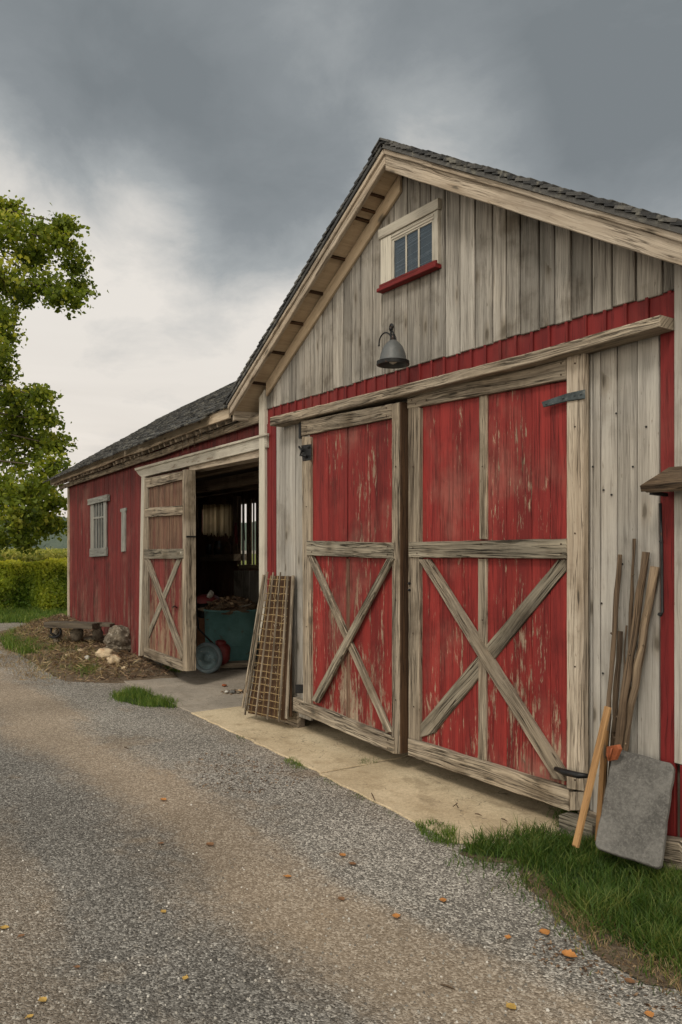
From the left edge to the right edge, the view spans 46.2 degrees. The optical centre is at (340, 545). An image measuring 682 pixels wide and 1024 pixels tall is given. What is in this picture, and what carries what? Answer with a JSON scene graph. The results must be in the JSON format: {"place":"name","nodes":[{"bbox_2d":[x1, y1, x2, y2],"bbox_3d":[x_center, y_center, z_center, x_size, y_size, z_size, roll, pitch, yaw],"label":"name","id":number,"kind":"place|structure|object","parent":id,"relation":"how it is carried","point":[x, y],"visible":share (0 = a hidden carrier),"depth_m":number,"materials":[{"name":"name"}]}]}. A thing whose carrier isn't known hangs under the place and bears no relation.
{"place":"outdoors","nodes":[
{"label":"outdoors","id":0,"kind":"place"},
{"bbox_2d":[0,606,66,623],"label":"grass","id":1,"kind":"structure","parent":0,"point":[27,616],"depth_m":18.96,"materials":[{"name":"green plant"}]},
{"bbox_2d":[0,613,177,684],"bbox_3d":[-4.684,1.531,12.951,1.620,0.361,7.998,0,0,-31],"label":"dirt bank","id":2,"kind":"structure","parent":0,"point":[168,672],"depth_m":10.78,"materials":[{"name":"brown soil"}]},
{"bbox_2d":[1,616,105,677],"bbox_3d":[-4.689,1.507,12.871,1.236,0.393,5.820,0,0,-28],"label":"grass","id":3,"kind":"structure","parent":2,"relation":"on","point":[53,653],"depth_m":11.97,"materials":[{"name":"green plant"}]},
{"bbox_2d":[53,629,62,643],"bbox_3d":[-4.571,1.480,12.915,0.152,0.277,0.146,0,0,34],"label":"stone","id":4,"kind":"object","parent":2,"relation":"on","point":[56,632],"visible":0.61,"depth_m":12.87,"materials":[{"name":"grey stone"}]},
{"bbox_2d":[44,621,114,642],"bbox_3d":[-4.117,1.381,12.691,1.058,0.338,0.464,0,0,17],"label":"bench","id":5,"kind":"object","parent":2,"relation":"on","point":[77,631],"visible":0.97,"depth_m":12.57,"materials":[{"name":"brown wood"}]},
{"bbox_2d":[71,658,101,676],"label":"grass","id":6,"kind":"structure","parent":2,"relation":"on","point":[93,666],"depth_m":10.53,"materials":[{"name":"green plant"}]},
{"bbox_2d":[84,635,105,640],"bbox_3d":[-3.943,1.499,12.869,0.389,0.098,0.394,0,0,-34],"label":"stone","id":7,"kind":"object","parent":2,"relation":"on","point":[87,638],"visible":0.51,"depth_m":12.75,"materials":[{"name":"grey stone"}]},
{"bbox_2d":[95,647,116,658],"bbox_3d":[-3.354,1.545,11.375,0.319,0.174,0.293,0,0,-34],"label":"stone","id":8,"kind":"object","parent":2,"relation":"on","point":[106,652],"visible":0.72,"depth_m":11.30,"materials":[{"name":"beige stone"}]},
{"bbox_2d":[106,655,122,664],"bbox_3d":[-3.064,1.562,10.858,0.216,0.148,0.218,0,0,-34],"label":"stone","id":9,"kind":"object","parent":2,"relation":"on","point":[116,658],"visible":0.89,"depth_m":10.79,"materials":[{"name":"beige stone"}]},
{"bbox_2d":[103,625,130,651],"bbox_3d":[-3.299,1.424,12.054,0.474,0.460,0.494,0,0,24],"label":"boulder","id":10,"kind":"object","parent":2,"relation":"on","point":[117,638],"visible":0.69,"depth_m":11.88,"materials":[{"name":"grey stone"}]},
{"bbox_2d":[0,516,255,534],"bbox_3d":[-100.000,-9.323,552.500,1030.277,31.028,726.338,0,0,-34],"label":"hills","id":11,"kind":"structure","parent":0,"point":[241,525],"depth_m":557.96,"materials":[{"name":"green plant"}]},
{"bbox_2d":[3,554,255,603],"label":"field","id":12,"kind":"structure","parent":0,"point":[66,593],"depth_m":70.71,"materials":[{"name":"green plant"}]},
{"bbox_2d":[0,546,66,575],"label":"crop","id":13,"kind":"object","parent":12,"relation":"on","point":[46,553],"visible":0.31,"depth_m":23.22,"materials":[{"name":"green plant"}]},
{"bbox_2d":[4,531,255,550],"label":"hills","id":14,"kind":"structure","parent":0,"point":[56,543],"depth_m":265.90,"materials":[{"name":"green plant"}]},
{"bbox_2d":[197,617,204,645],"bbox_3d":[-2.163,1.429,12.972,0.300,0.520,0.340,0,0,0],"label":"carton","id":15,"kind":"object","parent":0,"point":[200,638],"visible":0.18,"depth_m":12.80,"materials":[{"name":"brown cardboard"}]},
{"bbox_2d":[200,603,207,617],"bbox_3d":[-2.163,0.999,12.972,0.240,0.339,0.260,0,0,-11],"label":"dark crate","id":16,"kind":"object","parent":15,"relation":"on","point":[202,614],"visible":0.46,"depth_m":12.83,"materials":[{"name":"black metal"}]},
{"bbox_2d":[197,594,219,603],"bbox_3d":[-2.163,0.900,12.872,0.420,0.212,0.400,0,0,0],"label":"red cloth","id":17,"kind":"object","parent":16,"relation":"on","point":[202,598],"visible":0.58,"depth_m":12.73,"materials":[{"name":"fabric"}]},
{"bbox_2d":[206,544,211,554],"bbox_3d":[-2.551,0.080,15.461,0.102,0.200,0.104,0,0,-34],"label":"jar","id":18,"kind":"object","parent":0,"point":[208,549],"visible":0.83,"depth_m":15.43,"materials":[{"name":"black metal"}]},
{"bbox_2d":[214,541,221,554],"bbox_3d":[-2.327,0.046,15.095,0.154,0.260,0.156,0,0,-34],"label":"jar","id":19,"kind":"object","parent":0,"point":[217,547],"visible":0.91,"depth_m":15.03,"materials":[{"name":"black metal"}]},
{"bbox_2d":[0,551,681,1023],"bbox_3d":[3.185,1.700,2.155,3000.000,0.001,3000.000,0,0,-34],"label":"gravel ground","id":20,"kind":"structure","parent":0,"point":[46,727],"depth_m":3.85,"materials":[{"name":"grey gravel"}]},
{"bbox_2d":[0,641,54,680],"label":"dry grass","id":21,"kind":"structure","parent":20,"relation":"on","point":[21,666],"depth_m":11.13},
{"bbox_2d":[38,996,46,1001],"bbox_3d":[-1.111,1.689,2.980,0.033,0.009,0.037,0,0,-7],"label":"fallen leaf","id":22,"kind":"object","parent":20,"relation":"on","point":[42,999],"visible":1,"depth_m":2.98,"materials":[{"name":"yellow plant"}]},
{"bbox_2d":[106,685,182,708],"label":"grass","id":23,"kind":"structure","parent":20,"relation":"on","point":[123,694],"depth_m":8.75,"materials":[{"name":"green plant"}]},
{"bbox_2d":[42,381,268,670],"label":"shed","id":24,"kind":"structure","parent":20,"relation":"on","point":[144,568],"depth_m":11.68,"materials":[{"name":"red paint"}]},
{"bbox_2d":[87,494,109,556],"bbox_3d":[-4.056,-0.308,13.361,0.051,1.019,1.233,0,0,-31],"label":"window","id":25,"kind":"structure","parent":24,"relation":"in","point":[98,505],"depth_m":13.35,"materials":[{"name":"grey wood"}]},
{"bbox_2d":[140,469,195,670],"bbox_3d":[-2.290,0.311,10.284,0.149,2.434,1.818,0,0,-34],"label":"sliding door","id":26,"kind":"structure","parent":24,"relation":"in","point":[168,608],"depth_m":10.03,"materials":[{"name":"red paint"}]},
{"bbox_2d":[203,504,232,538],"bbox_3d":[-2.365,-0.466,15.253,0.036,0.700,1.450,0,0,-31],"label":"reed blind","id":27,"kind":"object","parent":24,"relation":"hanging from","point":[218,518],"visible":1,"depth_m":15.16,"materials":[{"name":"beige wicker"}]},
{"bbox_2d":[234,523,237,543],"bbox_3d":[-1.744,-0.199,13.309,0.064,0.353,0.065,0,0,-34],"label":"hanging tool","id":28,"kind":"object","parent":24,"relation":"hanging from","point":[235,534],"visible":1,"depth_m":13.29,"materials":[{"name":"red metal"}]},
{"bbox_2d":[243,513,244,539],"bbox_3d":[-1.577,-0.304,13.033,0.037,0.451,0.024,0,0,22],"label":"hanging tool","id":29,"kind":"object","parent":24,"relation":"hanging from","point":[244,526],"visible":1,"depth_m":13.03,"materials":[{"name":"grey metal"}]},
{"bbox_2d":[124,638,254,712],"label":"concrete slab","id":30,"kind":"structure","parent":20,"relation":"on","point":[197,690],"depth_m":9.51,"materials":[{"name":"beige concrete"}]},
{"bbox_2d":[118,662,182,674],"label":"grass","id":31,"kind":"structure","parent":30,"relation":"on","point":[171,669],"depth_m":10.74,"materials":[{"name":"brown plant"}]},
{"bbox_2d":[196,596,230,673],"bbox_3d":[-1.804,1.195,10.783,0.643,0.987,0.500,0,0,19],"label":"hand cart","id":32,"kind":"object","parent":30,"relation":"on","point":[211,657],"visible":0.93,"depth_m":10.55,"materials":[{"name":"red metal"}]},
{"bbox_2d":[204,609,258,660],"bbox_3d":[-1.611,1.312,11.859,0.848,0.755,0.848,0,0,-34],"label":"metal tub","id":33,"kind":"object","parent":30,"relation":"on","point":[234,630],"visible":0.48,"depth_m":11.50,"materials":[{"name":"teal paint"}]},
{"bbox_2d":[198,600,258,619],"bbox_3d":[-1.593,0.987,11.837,0.852,0.356,0.906,0,0,-44],"label":"litter heap","id":34,"kind":"object","parent":33,"relation":"in","point":[230,612],"visible":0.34,"depth_m":11.58,"materials":[{"name":"brown soil"}]},
{"bbox_2d":[207,590,213,597],"bbox_3d":[-1.930,0.723,11.804,0.110,0.124,0.120,0,0,0],"label":"broken cup","id":35,"kind":"object","parent":34,"relation":"on","point":[210,594],"visible":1,"depth_m":11.76,"materials":[{"name":"white ceramic"}]},
{"bbox_2d":[204,595,257,610],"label":"dry leaf litter","id":36,"kind":"object","parent":33,"relation":"in","point":[229,601],"visible":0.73,"depth_m":11.67,"materials":[{"name":"brown plant"}]},
{"bbox_2d":[221,689,246,694],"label":"litter","id":37,"kind":"object","parent":30,"relation":"on","point":[236,690],"visible":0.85,"depth_m":9.18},
{"bbox_2d":[220,660,255,667],"bbox_3d":[-1.421,1.625,10.947,0.550,0.070,0.220,0,0,-10],"label":"timber offcut","id":38,"kind":"object","parent":30,"relation":"on","point":[234,664],"visible":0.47,"depth_m":10.85,"materials":[{"name":"brown wood"}]},
{"bbox_2d":[188,752,249,767],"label":"litter","id":39,"kind":"object","parent":20,"relation":"on","point":[217,760],"visible":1,"depth_m":6.34,"materials":[{"name":"grey gravel"}]},
{"bbox_2d":[196,761,302,792],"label":"litter","id":40,"kind":"object","parent":20,"relation":"on","point":[248,776],"visible":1,"depth_m":5.84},
{"bbox_2d":[284,756,307,769],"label":"grass","id":41,"kind":"structure","parent":20,"relation":"on","point":[294,762],"depth_m":6.20,"materials":[{"name":"green plant"}]},
{"bbox_2d":[191,706,408,773],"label":"concrete slab","id":42,"kind":"structure","parent":20,"relation":"on","point":[319,747],"depth_m":6.92,"materials":[{"name":"beige concrete"}]},
{"bbox_2d":[244,572,294,721],"bbox_3d":[-0.667,0.948,7.587,0.210,1.393,0.625,0,0,-40],"label":"lattice panel","id":43,"kind":"object","parent":42,"relation":"on","point":[268,696],"visible":1,"depth_m":7.55,"materials":[{"name":"brown wood"}]},
{"bbox_2d":[241,574,264,707],"bbox_3d":[-0.850,0.929,7.738,0.234,1.294,0.030,0,0,0],"label":"batten","id":44,"kind":"object","parent":43,"relation":"attached to","point":[252,642],"visible":1,"depth_m":7.73,"materials":[{"name":"brown wood"}]},
{"bbox_2d":[247,574,265,709],"bbox_3d":[-0.821,0.944,7.771,0.229,1.336,0.031,0,0,9],"label":"batten","id":45,"kind":"object","parent":43,"relation":"in","point":[256,648],"visible":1,"depth_m":7.77,"materials":[{"name":"brown wood"}]},
{"bbox_2d":[285,575,294,718],"bbox_3d":[-0.470,0.929,7.340,0.035,1.306,0.130,0,0,32],"label":"batten","id":46,"kind":"object","parent":43,"relation":"in","point":[289,646],"visible":1,"depth_m":7.33,"materials":[{"name":"brown wood"}]},
{"bbox_2d":[289,643,291,716],"bbox_3d":[-0.467,1.054,7.385,0.033,1.031,0.176,0,0,-4],"label":"batten","id":47,"kind":"object","parent":43,"relation":"in","point":[290,701],"visible":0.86,"depth_m":7.33,"materials":[{"name":"brown wood"}]},
{"bbox_2d":[357,756,379,764],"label":"grass","id":48,"kind":"structure","parent":42,"relation":"on","point":[368,761],"depth_m":6.25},
{"bbox_2d":[222,137,681,836],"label":"barn","id":49,"kind":"structure","parent":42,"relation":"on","point":[458,513],"depth_m":5.38,"materials":[{"name":"grey wood"}]},
{"bbox_2d":[293,402,408,753],"bbox_3d":[0.034,0.230,6.617,0.125,2.692,1.564,0,0,-35],"label":"sliding door","id":50,"kind":"structure","parent":49,"relation":"in","point":[355,463],"depth_m":6.45,"materials":[{"name":"red paint"}]},
{"bbox_2d":[376,323,409,368],"bbox_3d":[0.346,-1.520,5.973,0.242,0.406,0.488,0,0,-16],"label":"barn lamp","id":51,"kind":"object","parent":49,"relation":"attached to","point":[392,355],"visible":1,"depth_m":5.80,"materials":[{"name":"grey metal"}]},
{"bbox_2d":[377,198,441,293],"bbox_3d":[0.500,-2.233,6.011,0.069,0.497,0.713,0,0,-34],"label":"window","id":52,"kind":"structure","parent":49,"relation":"in","point":[422,226],"depth_m":5.97,"materials":[{"name":"white paint"}]},
{"bbox_2d":[407,353,587,810],"bbox_3d":[0.959,0.207,5.256,0.156,2.722,1.704,0,0,-34],"label":"sliding door","id":53,"kind":"structure","parent":49,"relation":"in","point":[497,583],"depth_m":5.18,"materials":[{"name":"red paint"}]},
{"bbox_2d":[627,539,635,699],"bbox_3d":[1.577,0.678,4.380,0.099,1.429,0.039,0,0,-18],"label":"pole","id":54,"kind":"object","parent":49,"relation":"attached to","point":[630,612],"visible":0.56,"depth_m":4.39,"materials":[{"name":"brown wood"}]},
{"bbox_2d":[657,503,663,616],"bbox_3d":[1.690,0.077,4.224,0.030,0.598,0.076,0,0,28],"label":"iron rod","id":55,"kind":"object","parent":49,"relation":"hanging from","point":[660,614],"visible":1,"depth_m":4.21,"materials":[{"name":"black metal"}]},
{"bbox_2d":[640,466,681,496],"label":"wall hood","id":56,"kind":"object","parent":49,"relation":"attached to","point":[668,479],"depth_m":4.09,"materials":[{"name":"brown wood"}]},
{"bbox_2d":[317,777,402,819],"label":"grass","id":57,"kind":"structure","parent":20,"relation":"on","point":[357,795],"depth_m":5.41,"materials":[{"name":"green plant"}]},
{"bbox_2d":[392,912,399,917],"bbox_3d":[0.253,1.688,3.653,0.038,0.010,0.043,0,0,39],"label":"fallen leaf","id":58,"kind":"object","parent":20,"relation":"on","point":[396,915],"visible":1,"depth_m":3.65,"materials":[{"name":"orange plant"}]},
{"bbox_2d":[320,757,567,843],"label":"concrete slab","id":59,"kind":"structure","parent":20,"relation":"on","point":[412,789],"depth_m":5.36,"materials":[{"name":"beige concrete"}]},
{"bbox_2d":[413,815,457,847],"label":"grass","id":60,"kind":"structure","parent":59,"relation":"on","point":[444,832],"depth_m":4.67,"materials":[{"name":"green plant"}]},
{"bbox_2d":[506,1002,515,1008],"bbox_3d":[0.624,1.689,2.938,0.038,0.008,0.043,0,0,11],"label":"fallen leaf","id":61,"kind":"object","parent":20,"relation":"on","point":[511,1005],"visible":1,"depth_m":2.94,"materials":[{"name":"plant"}]},
{"bbox_2d":[539,929,549,934],"bbox_3d":[0.892,1.689,3.504,0.047,0.009,0.053,0,0,33],"label":"fallen leaf","id":62,"kind":"object","parent":20,"relation":"on","point":[545,931],"visible":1,"depth_m":3.50,"materials":[{"name":"orange plant"}]},
{"bbox_2d":[433,831,681,995],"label":"grass","id":63,"kind":"structure","parent":20,"relation":"on","point":[517,865],"depth_m":3.71,"materials":[{"name":"green plant"}]},
{"bbox_2d":[559,949,576,956],"bbox_3d":[0.936,1.683,3.301,0.057,0.021,0.065,0,0,-7],"label":"fallen leaf","id":64,"kind":"object","parent":20,"relation":"on","point":[568,953],"visible":1,"depth_m":3.31,"materials":[{"name":"orange plant"}]},
{"bbox_2d":[532,937,608,975],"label":"litter","id":65,"kind":"object","parent":20,"relation":"on","point":[567,959],"visible":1,"depth_m":3.29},
{"bbox_2d":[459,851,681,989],"bbox_3d":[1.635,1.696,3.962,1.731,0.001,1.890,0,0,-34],"label":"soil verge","id":66,"kind":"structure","parent":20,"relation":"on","point":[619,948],"depth_m":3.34,"materials":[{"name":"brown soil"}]},
{"bbox_2d":[454,805,681,973],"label":"grass","id":67,"kind":"structure","parent":66,"relation":"on","point":[665,883],"depth_m":3.93,"materials":[{"name":"green plant"}]},
{"bbox_2d":[559,811,595,839],"bbox_3d":[1.390,1.652,4.630,0.100,0.155,0.243,0,0,-34],"label":"door stop block","id":68,"kind":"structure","parent":67,"relation":"on","point":[569,820],"depth_m":4.63,"materials":[{"name":"grey wood"}]},
{"bbox_2d":[572,706,611,847],"bbox_3d":[1.329,1.224,4.242,0.235,0.729,0.037,0,0,-20],"label":"tool handle","id":69,"kind":"object","parent":67,"relation":"on","point":[591,777],"visible":1,"depth_m":4.23,"materials":[{"name":"orange wood"}]},
{"bbox_2d":[595,730,608,840],"bbox_3d":[1.422,1.312,4.369,0.083,0.600,0.032,0,0,-34],"label":"stake","id":70,"kind":"object","parent":67,"relation":"on","point":[602,772],"visible":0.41,"depth_m":4.36,"materials":[{"name":"orange wood"}]},
{"bbox_2d":[528,869,681,1000],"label":"dry grass","id":71,"kind":"structure","parent":67,"relation":"on","point":[656,961],"depth_m":3.41,"materials":[{"name":"plant"}]},
{"bbox_2d":[603,554,621,798],"bbox_3d":[1.479,0.832,4.409,0.218,1.563,0.045,0,0,-34],"label":"pole","id":72,"kind":"object","parent":67,"relation":"on","point":[613,633],"visible":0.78,"depth_m":4.42,"materials":[{"name":"brown wood"}]},
{"bbox_2d":[608,631,622,773],"bbox_3d":[1.502,1.033,4.400,0.168,1.115,0.040,0,0,-43],"label":"pole","id":73,"kind":"object","parent":67,"relation":"on","point":[616,683],"visible":0.62,"depth_m":4.41,"materials":[{"name":"brown wood"}]},
{"bbox_2d":[613,552,649,746],"bbox_3d":[1.534,0.830,4.337,0.266,1.593,0.053,0,0,13],"label":"pole","id":74,"kind":"object","parent":67,"relation":"on","point":[621,716],"visible":0.78,"depth_m":4.31,"materials":[{"name":"brown wood"}]},
{"bbox_2d":[595,750,674,868],"bbox_3d":[1.530,1.350,4.148,0.357,0.496,0.323,0,0,41],"label":"stone slab","id":75,"kind":"object","parent":67,"relation":"on","point":[634,817],"depth_m":4.12,"materials":[{"name":"grey stone"}]},
{"bbox_2d":[606,744,621,760],"bbox_3d":[1.452,1.110,4.272,0.038,0.102,0.090,0,0,-34],"label":"rusty blade","id":76,"kind":"object","parent":75,"relation":"on","point":[613,752],"visible":1,"depth_m":4.27,"materials":[{"name":"orange metal"}]},
{"bbox_2d":[622,566,659,751],"bbox_3d":[1.577,0.874,4.343,0.288,1.527,0.055,0,0,34],"label":"pole","id":77,"kind":"object","parent":67,"relation":"on","point":[645,622],"visible":0.66,"depth_m":4.30,"materials":[{"name":"brown wood"}]},
{"bbox_2d":[623,625,627,672],"bbox_3d":[1.546,0.958,4.418,0.093,1.030,0.024,0,0,-34],"label":"twig","id":78,"kind":"object","parent":77,"relation":"on","point":[626,626],"visible":0.23,"depth_m":4.43,"materials":[{"name":"brown wood"}]},
{"bbox_2d":[662,835,681,870],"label":"timber block","id":79,"kind":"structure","parent":67,"relation":"on","point":[673,849],"depth_m":4.06,"materials":[{"name":"beige wood"}]},
{"bbox_2d":[623,977,635,982],"bbox_3d":[1.119,1.688,3.108,0.038,0.010,0.043,0,0,-1],"label":"fallen leaf","id":80,"kind":"object","parent":20,"relation":"on","point":[630,980],"visible":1,"depth_m":3.11,"materials":[{"name":"brown plant"}]},
{"bbox_2d":[582,953,681,1010],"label":"litter","id":81,"kind":"object","parent":20,"relation":"on","point":[636,994],"visible":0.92,"depth_m":3.08,"materials":[{"name":"grey gravel"}]},
{"bbox_2d":[644,1009,653,1016],"bbox_3d":[1.114,1.688,2.888,0.035,0.010,0.039,0,0,45],"label":"fallen leaf","id":82,"kind":"object","parent":20,"relation":"on","point":[649,1013],"visible":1,"depth_m":2.89,"materials":[{"name":"orange plant"}]},
{"bbox_2d":[0,0,681,522],"label":"sky","id":83,"kind":"structure","parent":0,"point":[206,150],"materials":[{"name":"grey"}]},
{"label":"turf","id":84,"kind":"structure","parent":0,"visible":0},
{"bbox_2d":[0,623,56,654],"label":"grass","id":85,"kind":"structure","parent":84,"relation":"on","point":[10,643],"depth_m":13.12,"materials":[{"name":"green plant"}]},
{"label":"lawn","id":86,"kind":"structure","parent":0,"visible":0},
{"bbox_2d":[0,557,66,610],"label":"hedge","id":87,"kind":"object","parent":86,"relation":"on","point":[32,588],"visible":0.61,"depth_m":20.71,"materials":[{"name":"green plant"}]},
{"bbox_2d":[0,190,109,560],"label":"maple tree","id":88,"kind":"object","parent":86,"relation":"on","point":[25,527],"visible":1,"depth_m":19.41,"materials":[{"name":"green plant"}]}
]}

